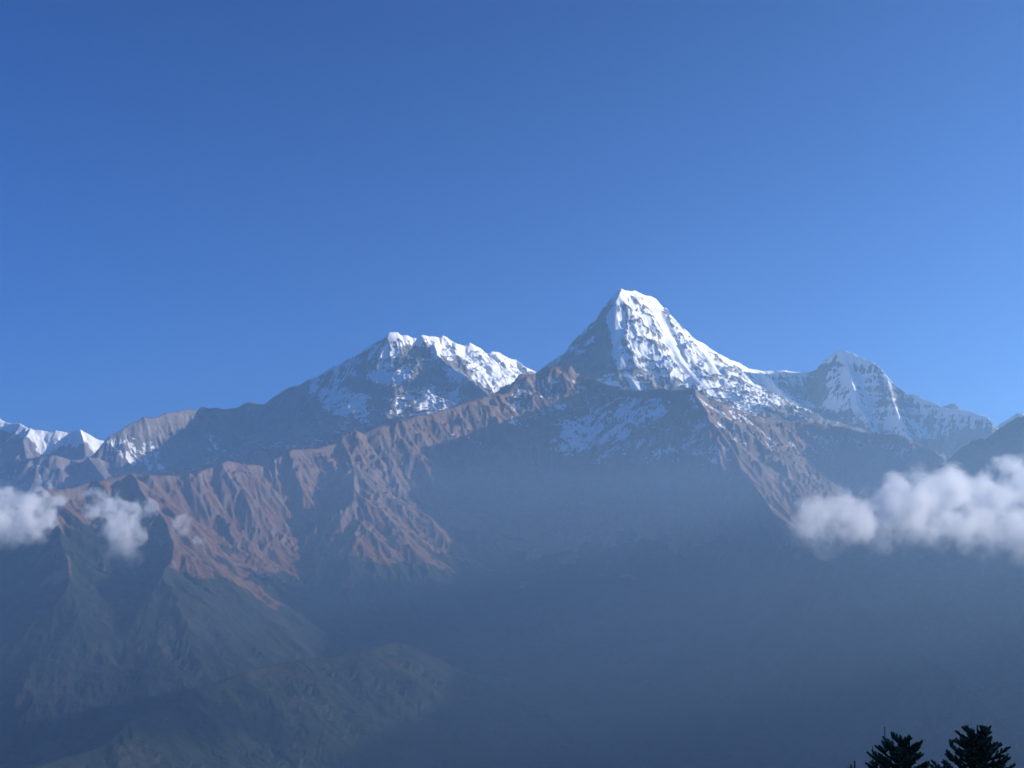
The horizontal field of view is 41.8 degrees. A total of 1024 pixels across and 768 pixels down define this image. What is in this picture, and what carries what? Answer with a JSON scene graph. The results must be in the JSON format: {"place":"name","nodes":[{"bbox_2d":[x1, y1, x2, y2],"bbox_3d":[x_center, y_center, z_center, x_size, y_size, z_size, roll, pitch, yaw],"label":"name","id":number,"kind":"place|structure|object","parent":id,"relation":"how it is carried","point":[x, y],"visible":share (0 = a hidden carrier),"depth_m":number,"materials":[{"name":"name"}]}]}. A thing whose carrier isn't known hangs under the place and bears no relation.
{"place":"outdoors","nodes":[
{"label":"outdoors","id":0,"kind":"place"},
{"bbox_2d":[0,419,103,462],"bbox_3d":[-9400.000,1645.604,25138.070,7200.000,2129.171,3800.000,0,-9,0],"label":"snow mountain","id":1,"kind":"structure","parent":0,"point":[19,441],"depth_m":24583.88,"materials":[{"name":"white snow"}]},
{"bbox_2d":[0,455,125,504],"bbox_3d":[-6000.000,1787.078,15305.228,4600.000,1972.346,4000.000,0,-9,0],"label":"rock ridge","id":2,"kind":"object","parent":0,"point":[19,479],"visible":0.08,"depth_m":15091.94,"materials":[{"name":"grey stone"}]},
{"bbox_2d":[91,406,271,475],"bbox_3d":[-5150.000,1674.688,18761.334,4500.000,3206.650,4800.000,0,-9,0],"label":"rock mountain","id":3,"kind":"structure","parent":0,"point":[149,446],"depth_m":18960.91,"materials":[{"name":"grey stone"}]},
{"bbox_2d":[155,332,536,474],"bbox_3d":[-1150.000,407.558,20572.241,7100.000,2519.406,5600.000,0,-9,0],"label":"broad mountain","id":4,"kind":"structure","parent":0,"point":[390,378],"depth_m":20022.28,"materials":[{"name":"white snow"}]},
{"bbox_2d":[0,365,1023,767],"bbox_3d":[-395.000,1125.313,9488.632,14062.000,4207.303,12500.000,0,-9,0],"label":"foothills","id":5,"kind":"structure","parent":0,"point":[562,567],"depth_m":8759.85,"materials":[{"name":"brown stone"}]},
{"bbox_2d":[0,0,1023,440],"label":"sky","id":6,"kind":"structure","parent":0,"point":[222,204],"materials":[{"name":"blue"}]},
{"bbox_2d":[536,288,997,459],"bbox_3d":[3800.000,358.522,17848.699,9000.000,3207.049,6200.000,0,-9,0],"label":"pyramid mountain","id":7,"kind":"structure","parent":0,"point":[634,340],"depth_m":17467.97,"materials":[{"name":"white snow"}]},
{"bbox_2d":[832,416,1023,738],"bbox_3d":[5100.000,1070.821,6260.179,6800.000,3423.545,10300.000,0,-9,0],"label":"hill","id":8,"kind":"structure","parent":0,"point":[933,563],"depth_m":8671.78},
{"bbox_2d":[943,403,1023,428],"bbox_3d":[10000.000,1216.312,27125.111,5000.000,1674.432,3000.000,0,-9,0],"label":"distant mountain","id":9,"kind":"structure","parent":0,"point":[955,406],"depth_m":27155.57,"materials":[{"name":"grey stone"}]},
{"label":"hilltop","id":10,"kind":"structure","parent":0,"visible":0},
{"bbox_2d":[865,726,949,767],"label":"fir tree","id":11,"kind":"object","parent":10,"relation":"on","point":[904,754],"visible":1,"depth_m":25.08,"materials":[{"name":"green plant"}]},
{"bbox_2d":[929,725,1015,767],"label":"fir tree","id":12,"kind":"object","parent":10,"relation":"on","point":[980,751],"visible":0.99,"depth_m":26.10,"materials":[{"name":"green plant"}]}
]}

